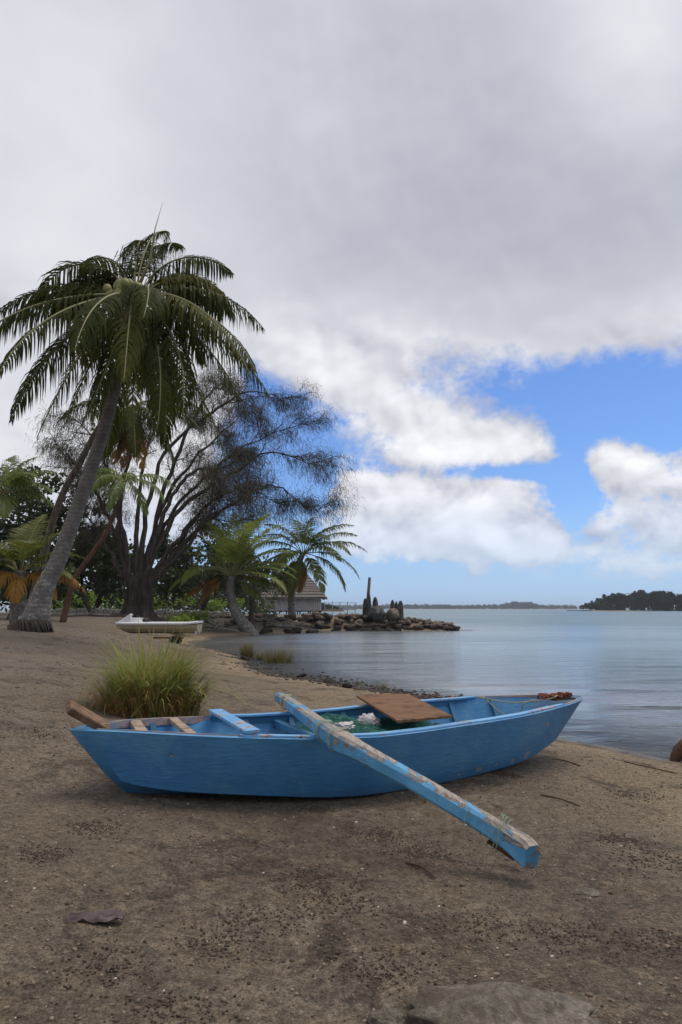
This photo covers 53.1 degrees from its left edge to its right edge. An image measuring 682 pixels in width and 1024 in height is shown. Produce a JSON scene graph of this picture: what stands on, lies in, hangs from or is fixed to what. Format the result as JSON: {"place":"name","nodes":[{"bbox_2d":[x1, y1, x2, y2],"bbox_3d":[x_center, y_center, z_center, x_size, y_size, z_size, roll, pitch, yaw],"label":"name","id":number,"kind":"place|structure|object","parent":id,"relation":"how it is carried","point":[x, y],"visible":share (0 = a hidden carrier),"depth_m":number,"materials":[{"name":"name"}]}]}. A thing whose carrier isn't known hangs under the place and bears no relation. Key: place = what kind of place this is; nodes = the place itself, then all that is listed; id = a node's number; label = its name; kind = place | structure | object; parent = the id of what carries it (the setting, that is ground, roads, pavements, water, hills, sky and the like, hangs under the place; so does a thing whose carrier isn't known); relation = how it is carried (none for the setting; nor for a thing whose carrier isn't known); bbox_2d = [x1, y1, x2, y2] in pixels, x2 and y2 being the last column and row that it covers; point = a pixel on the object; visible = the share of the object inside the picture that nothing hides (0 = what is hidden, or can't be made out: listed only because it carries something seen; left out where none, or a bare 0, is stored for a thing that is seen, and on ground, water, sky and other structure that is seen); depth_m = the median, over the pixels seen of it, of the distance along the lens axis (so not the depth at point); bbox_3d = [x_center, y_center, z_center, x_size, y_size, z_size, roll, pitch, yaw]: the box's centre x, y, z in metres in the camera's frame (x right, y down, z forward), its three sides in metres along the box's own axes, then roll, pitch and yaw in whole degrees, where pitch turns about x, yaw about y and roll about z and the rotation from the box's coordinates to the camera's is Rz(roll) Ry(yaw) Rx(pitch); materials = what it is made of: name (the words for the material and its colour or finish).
{"place":"outdoors","nodes":[
{"label":"outdoors","id":0,"kind":"place"},
{"bbox_2d":[160,613,195,620],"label":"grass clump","id":1,"kind":"object","parent":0,"point":[169,617],"visible":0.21,"depth_m":39.30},
{"bbox_2d":[195,612,217,626],"bbox_3d":[-7.808,6.282,39.530,1.404,1.027,0.432,-2,-8,13],"label":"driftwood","id":2,"kind":"object","parent":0,"point":[211,623],"visible":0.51,"depth_m":39.50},
{"bbox_2d":[0,612,681,1023],"bbox_3d":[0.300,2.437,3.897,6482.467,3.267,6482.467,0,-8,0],"label":"ground","id":3,"kind":"structure","parent":0,"point":[38,652],"depth_m":3.14,"materials":[{"name":"sand"}]},
{"bbox_2d":[0,455,58,518],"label":"coconut palm","id":4,"kind":"object","parent":3,"relation":"on","point":[14,478],"visible":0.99,"depth_m":32.20,"materials":[{"name":"green plant"}]},
{"bbox_2d":[0,547,78,618],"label":"broadleaf tree","id":5,"kind":"object","parent":3,"relation":"on","point":[62,592],"visible":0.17,"depth_m":29.97,"materials":[{"name":"green plant"}]},
{"bbox_2d":[0,514,85,623],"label":"coconut palm","id":6,"kind":"object","parent":3,"relation":"on","point":[25,545],"visible":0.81,"depth_m":21.68,"materials":[{"name":"green plant"}]},
{"bbox_2d":[0,464,100,591],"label":"broadleaf tree","id":7,"kind":"object","parent":3,"relation":"on","point":[32,507],"visible":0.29,"depth_m":40.18,"materials":[{"name":"green plant"}]},
{"bbox_2d":[52,591,97,610],"bbox_3d":[-20.572,6.708,51.316,4.704,1.800,2.165,0,-8,0],"label":"shrub","id":8,"kind":"object","parent":3,"relation":"on","point":[91,595],"visible":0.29,"depth_m":51.48,"materials":[{"name":"green plant"}]},
{"bbox_2d":[68,606,109,616],"bbox_3d":[-13.198,5.178,35.570,2.282,0.600,0.418,-1,-8,5],"label":"driftwood","id":9,"kind":"object","parent":3,"relation":"on","point":[81,614],"visible":0.89,"depth_m":35.61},
{"bbox_2d":[52,527,132,612],"bbox_3d":[-15.776,3.622,41.953,6.096,5.589,3.215,0,-8,0],"label":"broadleaf tree","id":10,"kind":"object","parent":3,"relation":"on","point":[103,575],"visible":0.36,"depth_m":41.70,"materials":[{"name":"green plant"}]},
{"bbox_2d":[66,910,126,923],"bbox_3d":[-0.913,1.516,2.553,0.201,0.040,0.077,0,-8,0],"label":"bark flake","id":11,"kind":"object","parent":3,"relation":"on","point":[106,916],"visible":0.98,"depth_m":2.54,"materials":[{"name":"wood"}]},
{"bbox_2d":[91,597,123,609],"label":"shrub","id":12,"kind":"object","parent":3,"relation":"on","point":[119,608],"visible":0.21,"depth_m":57.39,"materials":[{"name":"green plant"}]},
{"bbox_2d":[0,625,218,812],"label":"leaf litter","id":13,"kind":"object","parent":3,"relation":"on","point":[73,678],"visible":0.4,"depth_m":10.70,"materials":[{"name":"plant"}]},
{"bbox_2d":[59,468,175,621],"bbox_3d":[-9.679,1.399,30.156,3.653,6.982,3.702,-8,-11,44],"label":"coconut palm","id":14,"kind":"object","parent":3,"relation":"on","point":[103,479],"visible":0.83,"depth_m":29.88,"materials":[{"name":"green plant"}]},
{"bbox_2d":[29,399,207,595],"bbox_3d":[-8.317,-0.296,25.874,6.279,9.246,4.135,4,-9,-25],"label":"coconut palm","id":15,"kind":"object","parent":3,"relation":"on","point":[128,438],"visible":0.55,"depth_m":25.92,"materials":[{"name":"green plant"}]},
{"bbox_2d":[56,520,189,609],"bbox_3d":[-15.931,3.770,47.958,10.043,6.751,7.402,0,-8,0],"label":"broadleaf tree","id":16,"kind":"object","parent":3,"relation":"on","point":[101,591],"visible":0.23,"depth_m":47.20,"materials":[{"name":"green plant"}]},
{"bbox_2d":[0,203,271,632],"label":"coconut palm","id":17,"kind":"object","parent":3,"relation":"on","point":[130,334],"visible":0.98,"depth_m":16.21,"materials":[{"name":"green plant"}]},
{"bbox_2d":[0,570,280,613],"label":"thicket","id":18,"kind":"object","parent":3,"relation":"on","point":[197,599],"visible":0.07,"depth_m":106.87,"materials":[{"name":"green plant"}]},
{"bbox_2d":[54,608,230,614],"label":"stone wall","id":19,"kind":"structure","parent":3,"relation":"on","point":[117,611],"depth_m":44.10,"materials":[{"name":"stone"}]},
{"bbox_2d":[59,618,246,718],"bbox_3d":[-2.065,1.747,7.654,2.179,1.199,1.991,0,-8,0],"label":"grass clump","id":20,"kind":"object","parent":3,"relation":"on","point":[148,688],"visible":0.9,"depth_m":7.40,"materials":[{"name":"plant"}]},
{"bbox_2d":[115,614,202,633],"bbox_3d":[-7.271,4.442,27.145,3.370,0.789,1.110,0,-8,0],"label":"boat","id":21,"kind":"object","parent":3,"relation":"on","point":[129,623],"visible":0.96,"depth_m":26.70,"materials":[{"name":"plastic"}]},
{"bbox_2d":[153,635,183,643],"bbox_3d":[-6.838,5.063,27.007,1.200,0.333,1.000,0,-8,0],"label":"boat cart","id":22,"kind":"object","parent":3,"relation":"on","point":[173,638],"visible":0.74,"depth_m":26.98,"materials":[{"name":"black rubber"}]},
{"bbox_2d":[152,593,195,610],"bbox_3d":[-13.952,7.253,54.404,4.506,1.963,2.610,0,-8,0],"label":"shrub","id":23,"kind":"object","parent":3,"relation":"on","point":[170,607],"visible":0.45,"depth_m":54.57,"materials":[{"name":"green plant"}]},
{"bbox_2d":[168,613,197,633],"bbox_3d":[-7.699,5.357,32.649,1.542,1.098,1.293,0,-8,0],"label":"shrub","id":24,"kind":"object","parent":3,"relation":"on","point":[183,618],"visible":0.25,"depth_m":32.62,"materials":[{"name":"green plant"}]},
{"bbox_2d":[22,358,366,621],"bbox_3d":[-8.743,-2.241,43.633,23.127,18.662,14.248,7,-10,-39],"label":"casuarina tree","id":25,"kind":"object","parent":3,"relation":"on","point":[142,580],"visible":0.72,"depth_m":40.38,"materials":[{"name":"green plant"}]},
{"bbox_2d":[178,609,212,623],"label":"shrub","id":26,"kind":"object","parent":3,"relation":"on","point":[199,617],"visible":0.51,"depth_m":37.71,"materials":[{"name":"green plant"}]},
{"bbox_2d":[145,522,271,610],"bbox_3d":[-9.784,4.309,52.023,9.730,7.229,5.299,0,-8,0],"label":"broadleaf tree","id":27,"kind":"object","parent":3,"relation":"on","point":[191,585],"visible":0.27,"depth_m":51.35,"materials":[{"name":"green plant"}]},
{"bbox_2d":[202,619,238,631],"bbox_3d":[-7.290,6.385,38.428,3.079,0.704,0.431,-1,-8,4],"label":"driftwood","id":28,"kind":"object","parent":3,"relation":"on","point":[211,627],"visible":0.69,"depth_m":38.47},
{"bbox_2d":[202,598,244,611],"bbox_3d":[-9.713,7.756,55.607,3.649,1.830,2.456,0,-8,0],"label":"shrub","id":29,"kind":"object","parent":3,"relation":"on","point":[217,605],"visible":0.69,"depth_m":55.15,"materials":[{"name":"green plant"}]},
{"bbox_2d":[221,614,231,617],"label":"boulder","id":30,"kind":"object","parent":3,"relation":"on","point":[227,616],"visible":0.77,"depth_m":43.72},
{"bbox_2d":[224,622,233,626],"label":"boulder","id":31,"kind":"object","parent":3,"relation":"on","point":[226,624],"visible":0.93,"depth_m":40.02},
{"bbox_2d":[168,512,296,635],"bbox_3d":[-6.275,3.575,39.637,7.533,7.942,5.410,0,-8,0],"label":"coconut palm","id":32,"kind":"object","parent":3,"relation":"on","point":[236,550],"visible":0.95,"depth_m":39.43,"materials":[{"name":"green plant"}]},
{"bbox_2d":[185,553,288,613],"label":"broadleaf tree","id":33,"kind":"object","parent":3,"relation":"on","point":[219,597],"visible":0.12,"depth_m":74.26,"materials":[{"name":"green plant"}]},
{"bbox_2d":[239,656,249,659],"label":"boulder","id":34,"kind":"object","parent":3,"relation":"on","point":[244,658],"visible":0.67,"depth_m":19.99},
{"bbox_2d":[236,641,257,659],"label":"reed tuft","id":35,"kind":"object","parent":3,"relation":"on","point":[248,653],"visible":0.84,"depth_m":20.92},
{"bbox_2d":[219,570,289,623],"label":"coconut palm","id":36,"kind":"object","parent":3,"relation":"on","point":[251,611],"visible":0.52,"depth_m":42.54,"materials":[{"name":"green plant"}]},
{"bbox_2d":[238,599,278,614],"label":"shrub","id":37,"kind":"object","parent":3,"relation":"on","point":[260,610],"visible":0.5,"depth_m":79.22,"materials":[{"name":"green plant"}]},
{"bbox_2d":[254,650,266,662],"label":"reed tuft","id":38,"kind":"object","parent":3,"relation":"on","point":[261,657],"visible":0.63,"depth_m":20.03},
{"bbox_2d":[261,629,271,632],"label":"boulder","id":39,"kind":"object","parent":3,"relation":"on","point":[266,630],"visible":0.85,"depth_m":41.14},
{"bbox_2d":[263,621,273,625],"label":"boulder","id":40,"kind":"object","parent":3,"relation":"on","point":[270,623],"visible":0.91,"depth_m":42.28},
{"bbox_2d":[260,647,298,667],"bbox_3d":[-1.761,4.043,19.209,1.254,0.616,1.137,-5,-10,32],"label":"reed tuft","id":41,"kind":"object","parent":3,"relation":"on","point":[281,658],"visible":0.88,"depth_m":19.14,"materials":[{"name":"plant"}]},
{"bbox_2d":[277,617,286,620],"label":"boulder","id":42,"kind":"object","parent":3,"relation":"on","point":[281,618],"visible":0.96,"depth_m":43.49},
{"bbox_2d":[283,629,291,632],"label":"boulder","id":43,"kind":"object","parent":3,"relation":"on","point":[287,631],"visible":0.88,"depth_m":41.57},
{"bbox_2d":[260,572,326,614],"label":"thatched hut","id":44,"kind":"object","parent":3,"relation":"on","point":[309,597],"visible":0.51,"depth_m":89.16,"materials":[{"name":"grey wood"}]},
{"bbox_2d":[277,621,318,630],"bbox_3d":[-2.720,7.049,42.373,2.727,0.705,0.425,-1,-8,5],"label":"driftwood","id":45,"kind":"object","parent":3,"relation":"on","point":[289,626],"visible":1,"depth_m":42.42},
{"bbox_2d":[297,617,307,622],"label":"boulder","id":46,"kind":"object","parent":3,"relation":"on","point":[300,619],"visible":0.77,"depth_m":46.99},
{"bbox_2d":[250,517,366,618],"bbox_3d":[-2.272,3.475,44.960,8.050,7.128,6.026,0,-8,0],"label":"coconut palm","id":47,"kind":"object","parent":3,"relation":"on","point":[299,566],"visible":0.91,"depth_m":44.29,"materials":[{"name":"green plant"}]},
{"bbox_2d":[311,611,320,619],"bbox_3d":[-1.693,7.257,47.645,0.796,0.549,0.829,9,-14,-1],"label":"boulder","id":48,"kind":"object","parent":3,"relation":"on","point":[314,613],"visible":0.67,"depth_m":47.40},
{"bbox_2d":[314,621,323,626],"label":"boulder","id":49,"kind":"object","parent":3,"relation":"on","point":[318,623],"visible":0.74,"depth_m":46.43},
{"bbox_2d":[314,615,325,619],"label":"boulder","id":50,"kind":"object","parent":3,"relation":"on","point":[319,617],"visible":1,"depth_m":47.16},
{"bbox_2d":[65,693,582,869],"bbox_3d":[0.277,1.681,5.251,2.800,0.754,3.705,-3,-9,23],"label":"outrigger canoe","id":51,"kind":"object","parent":3,"relation":"on","point":[219,751],"visible":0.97,"depth_m":4.44,"materials":[{"name":"blue paint"}]},
{"bbox_2d":[286,713,439,733],"bbox_3d":[0.293,1.781,5.277,1.570,0.375,1.065,5,-9,-30],"label":"fishing net","id":52,"kind":"object","parent":51,"relation":"in","point":[388,724],"visible":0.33,"depth_m":5.53,"materials":[{"name":"fabric"}]},
{"bbox_2d":[335,721,355,730],"bbox_3d":[0.024,1.586,5.035,0.173,0.083,0.126,3,-9,-22],"label":"cloth bundle","id":53,"kind":"object","parent":52,"relation":"on","point":[347,725],"visible":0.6,"depth_m":5.01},
{"bbox_2d":[356,713,381,725],"bbox_3d":[0.220,1.636,5.324,0.206,0.132,0.134,0,-8,0],"label":"cloth bundle","id":54,"kind":"object","parent":52,"relation":"on","point":[368,718],"visible":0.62,"depth_m":5.29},
{"bbox_2d":[356,694,451,722],"bbox_3d":[0.505,1.562,5.492,0.489,0.031,1.371,2,-8,-11],"label":"wooden board","id":55,"kind":"object","parent":51,"relation":"on","point":[399,708],"visible":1,"depth_m":5.37,"materials":[{"name":"wood"}]},
{"bbox_2d":[477,695,557,714],"bbox_3d":[1.616,1.754,6.189,0.740,0.190,0.198,-1,-8,7],"label":"mooring rope","id":56,"kind":"object","parent":51,"relation":"in","point":[524,702],"visible":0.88,"depth_m":6.16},
{"bbox_2d":[537,692,572,699],"bbox_3d":[1.972,1.682,6.258,0.384,0.070,0.150,4,-9,-26],"label":"rusty chain","id":57,"kind":"object","parent":51,"relation":"on","point":[559,694],"visible":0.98,"depth_m":6.24,"materials":[{"name":"metal"}]},
{"bbox_2d":[321,624,330,628],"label":"boulder","id":58,"kind":"object","parent":3,"relation":"on","point":[325,626],"visible":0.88,"depth_m":46.42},
{"bbox_2d":[321,613,332,619],"bbox_3d":[-1.002,7.252,47.566,1.094,0.387,0.778,-2,-24,44],"label":"boulder","id":59,"kind":"object","parent":3,"relation":"on","point":[328,616],"visible":0.87,"depth_m":47.27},
{"bbox_2d":[323,678,333,683],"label":"boulder","id":60,"kind":"object","parent":3,"relation":"on","point":[328,680],"visible":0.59,"depth_m":13.46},
{"bbox_2d":[195,647,462,698],"bbox_3d":[-1.532,3.786,16.806,2.639,0.250,13.735,4,-9,-26],"label":"seaweed","id":61,"kind":"object","parent":3,"relation":"on","point":[398,691],"visible":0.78,"depth_m":13.58,"materials":[{"name":"plant"}]},
{"bbox_2d":[334,618,343,624],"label":"boulder","id":62,"kind":"object","parent":3,"relation":"on","point":[338,621],"visible":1,"depth_m":46.82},
{"bbox_2d":[338,613,346,618],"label":"boulder","id":63,"kind":"object","parent":62,"relation":"on","point":[341,616],"visible":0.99,"depth_m":47.31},
{"bbox_2d":[323,602,355,613],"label":"pier","id":64,"kind":"structure","parent":3,"relation":"on","point":[332,609],"depth_m":102.16,"materials":[{"name":"white wood"}]},
{"bbox_2d":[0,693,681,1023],"bbox_3d":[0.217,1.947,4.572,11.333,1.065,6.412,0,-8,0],"label":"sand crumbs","id":65,"kind":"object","parent":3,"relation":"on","point":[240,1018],"visible":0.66,"depth_m":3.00,"materials":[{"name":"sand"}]},
{"bbox_2d":[0,667,681,1023],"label":"pebbles","id":66,"kind":"object","parent":3,"relation":"on","point":[96,1009],"visible":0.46,"depth_m":2.90,"materials":[{"name":"stone"}]},
{"bbox_2d":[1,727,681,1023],"bbox_3d":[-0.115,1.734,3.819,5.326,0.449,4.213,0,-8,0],"label":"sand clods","id":67,"kind":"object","parent":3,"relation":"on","point":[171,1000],"visible":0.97,"depth_m":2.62,"materials":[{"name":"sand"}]},
{"bbox_2d":[342,683,352,687],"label":"boulder","id":68,"kind":"object","parent":3,"relation":"on","point":[346,685],"visible":0.67,"depth_m":12.17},
{"bbox_2d":[345,626,354,630],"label":"boulder","id":69,"kind":"object","parent":3,"relation":"on","point":[348,628],"visible":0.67,"depth_m":46.19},
{"bbox_2d":[355,614,362,619],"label":"boulder","id":70,"kind":"object","parent":3,"relation":"on","point":[359,616],"visible":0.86,"depth_m":47.53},
{"bbox_2d":[362,598,367,615],"bbox_3d":[1.721,6.849,48.115,0.507,1.503,0.250,0,-8,0],"label":"standing stone","id":71,"kind":"object","parent":3,"relation":"on","point":[365,607],"visible":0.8,"depth_m":48.04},
{"bbox_2d":[357,627,375,630],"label":"boulder","id":72,"kind":"object","parent":3,"relation":"on","point":[368,629],"visible":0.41,"depth_m":45.84,"materials":[{"name":"grey stone"}]},
{"bbox_2d":[368,591,371,619],"bbox_3d":[2.036,6.568,47.850,0.321,2.026,0.266,0,-8,0],"label":"standing stone","id":73,"kind":"object","parent":3,"relation":"on","point":[369,602],"visible":0.71,"depth_m":47.81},
{"bbox_2d":[373,597,377,606],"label":"standing stone","id":74,"kind":"object","parent":3,"relation":"on","point":[375,601],"visible":0.41,"depth_m":47.90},
{"bbox_2d":[367,605,386,621],"bbox_3d":[2.475,7.043,47.203,1.306,1.167,1.269,7,-10,-39],"label":"boulder","id":75,"kind":"object","parent":3,"relation":"on","point":[376,613],"visible":1,"depth_m":46.80,"materials":[{"name":"stone"}]},
{"bbox_2d":[372,680,388,690],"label":"reed tuft","id":76,"kind":"object","parent":3,"relation":"on","point":[379,686],"visible":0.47,"depth_m":13.04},
{"bbox_2d":[367,1007,407,1023],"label":"stone","id":77,"kind":"object","parent":3,"relation":"on","point":[390,1015],"visible":1,"depth_m":1.98,"materials":[{"name":"stone"}]},
{"bbox_2d":[390,600,394,608],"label":"standing stone","id":78,"kind":"object","parent":3,"relation":"on","point":[392,604],"visible":0.41,"depth_m":48.28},
{"bbox_2d":[397,601,403,620],"bbox_3d":[4.138,6.917,47.495,0.508,1.493,0.275,0,-8,0],"label":"standing stone","id":79,"kind":"object","parent":3,"relation":"on","point":[400,608],"visible":0.84,"depth_m":47.40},
{"bbox_2d":[396,620,406,624],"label":"boulder","id":80,"kind":"object","parent":3,"relation":"on","point":[403,622],"visible":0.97,"depth_m":46.97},
{"bbox_2d":[413,625,421,630],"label":"boulder","id":81,"kind":"object","parent":3,"relation":"on","point":[416,627],"visible":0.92,"depth_m":46.40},
{"bbox_2d":[406,862,435,878],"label":"twig","id":82,"kind":"object","parent":3,"relation":"on","point":[426,870],"visible":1,"depth_m":3.31,"materials":[{"name":"brown wood"}]},
{"bbox_2d":[397,981,602,1023],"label":"flat rock","id":83,"kind":"object","parent":3,"relation":"on","point":[496,1002],"visible":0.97,"depth_m":1.99,"materials":[{"name":"stone"}]},
{"bbox_2d":[540,794,580,806],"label":"twig","id":84,"kind":"object","parent":3,"relation":"on","point":[560,799],"visible":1,"depth_m":4.79,"materials":[{"name":"brown wood"}]},
{"bbox_2d":[573,888,601,896],"bbox_3d":[1.116,1.725,3.087,0.128,0.040,0.094,0,-8,0],"label":"stone","id":85,"kind":"object","parent":3,"relation":"on","point":[590,892],"visible":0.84,"depth_m":3.07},
{"bbox_2d":[624,761,678,773],"bbox_3d":[2.780,2.286,6.117,0.034,0.029,0.500,6,-10,-38],"label":"twig","id":86,"kind":"object","parent":3,"relation":"on","point":[651,767],"visible":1,"depth_m":6.12,"materials":[{"name":"brown wood"}]},
{"bbox_2d":[669,739,681,761],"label":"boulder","id":87,"kind":"object","parent":3,"relation":"on","point":[676,754],"visible":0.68,"depth_m":6.69,"materials":[{"name":"brown stone"}]},
{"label":"boulder","id":88,"kind":"object","parent":3,"relation":"on","visible":0},
{"bbox_2d":[367,577,370,610],"bbox_3d":[1.934,5.935,48.354,0.394,2.618,0.254,0,-8,0],"label":"wooden post","id":89,"kind":"object","parent":88,"relation":"on","point":[369,583],"visible":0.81,"depth_m":48.36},
{"bbox_2d":[0,609,681,756],"bbox_3d":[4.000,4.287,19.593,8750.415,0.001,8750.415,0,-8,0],"label":"water","id":90,"kind":"structure","parent":0,"point":[621,671],"depth_m":20.72,"materials":[{"name":"liquid"}]},
{"bbox_2d":[0,0,681,608],"label":"sky","id":91,"kind":"structure","parent":0,"point":[458,221],"materials":[{"name":"white"}]},
{"bbox_2d":[567,610,676,610],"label":"island ground","id":92,"kind":"structure","parent":0,"point":[617,610],"depth_m":406.40,"materials":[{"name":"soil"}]},
{"bbox_2d":[595,600,608,605],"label":"islet tree","id":93,"kind":"object","parent":92,"relation":"on","point":[600,602],"visible":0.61,"depth_m":418.88,"materials":[{"name":"green plant"}]},
{"bbox_2d":[606,593,617,609],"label":"islet tree","id":94,"kind":"object","parent":92,"relation":"on","point":[612,597],"visible":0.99,"depth_m":409.86,"materials":[{"name":"green plant"}]},
{"bbox_2d":[611,597,628,608],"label":"islet tree","id":95,"kind":"object","parent":92,"relation":"on","point":[619,602],"visible":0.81,"depth_m":410.01,"materials":[{"name":"green plant"}]},
{"bbox_2d":[617,593,632,604],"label":"islet tree","id":96,"kind":"object","parent":92,"relation":"on","point":[620,595],"visible":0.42,"depth_m":421.41,"materials":[{"name":"green plant"}]},
{"bbox_2d":[623,596,640,608],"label":"islet tree","id":97,"kind":"object","parent":92,"relation":"on","point":[628,601],"visible":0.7,"depth_m":413.00,"materials":[{"name":"green plant"}]},
{"bbox_2d":[588,603,681,610],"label":"undergrowth","id":98,"kind":"object","parent":92,"relation":"on","point":[632,606],"visible":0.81,"depth_m":409.52,"materials":[{"name":"green plant"}]},
{"bbox_2d":[635,592,656,607],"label":"islet tree","id":99,"kind":"object","parent":92,"relation":"on","point":[641,595],"visible":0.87,"depth_m":410.48,"materials":[{"name":"green plant"}]},
{"bbox_2d":[644,590,660,608],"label":"islet tree","id":100,"kind":"object","parent":92,"relation":"on","point":[651,594],"visible":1,"depth_m":409.10,"materials":[{"name":"green plant"}]},
{"bbox_2d":[655,591,670,607],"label":"islet tree","id":101,"kind":"object","parent":92,"relation":"on","point":[663,598],"visible":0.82,"depth_m":411.01,"materials":[{"name":"green plant"}]},
{"bbox_2d":[660,590,670,600],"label":"islet tree","id":102,"kind":"object","parent":92,"relation":"on","point":[667,594],"visible":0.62,"depth_m":416.06,"materials":[{"name":"green plant"}]},
{"bbox_2d":[671,594,681,604],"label":"islet tree","id":103,"kind":"object","parent":92,"relation":"on","point":[676,599],"visible":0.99,"depth_m":410.78,"materials":[{"name":"green plant"}]},
{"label":"boulder","id":104,"kind":"object","parent":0,"visible":0},
{"bbox_2d":[386,608,399,620],"bbox_3d":[3.574,7.074,47.047,0.948,0.906,1.313,0,-8,0],"label":"boulder","id":105,"kind":"object","parent":104,"relation":"on","point":[392,614],"visible":0.98,"depth_m":46.66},
{"bbox_3d":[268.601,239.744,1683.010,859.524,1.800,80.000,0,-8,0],"label":"far island ground","id":106,"kind":"structure","parent":0,"visible":0},
{"bbox_2d":[335,601,608,608],"bbox_3d":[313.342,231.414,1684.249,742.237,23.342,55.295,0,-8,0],"label":"wood","id":107,"kind":"object","parent":106,"relation":"on","point":[520,605],"visible":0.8,"depth_m":1669.90,"materials":[{"name":"green plant"}]},
{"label":"headland ground","id":108,"kind":"structure","parent":0,"visible":0},
{"bbox_2d":[285,602,343,610],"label":"headland wood","id":109,"kind":"object","parent":108,"relation":"on","point":[328,606],"visible":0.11,"depth_m":322.99,"materials":[{"name":"green plant"}]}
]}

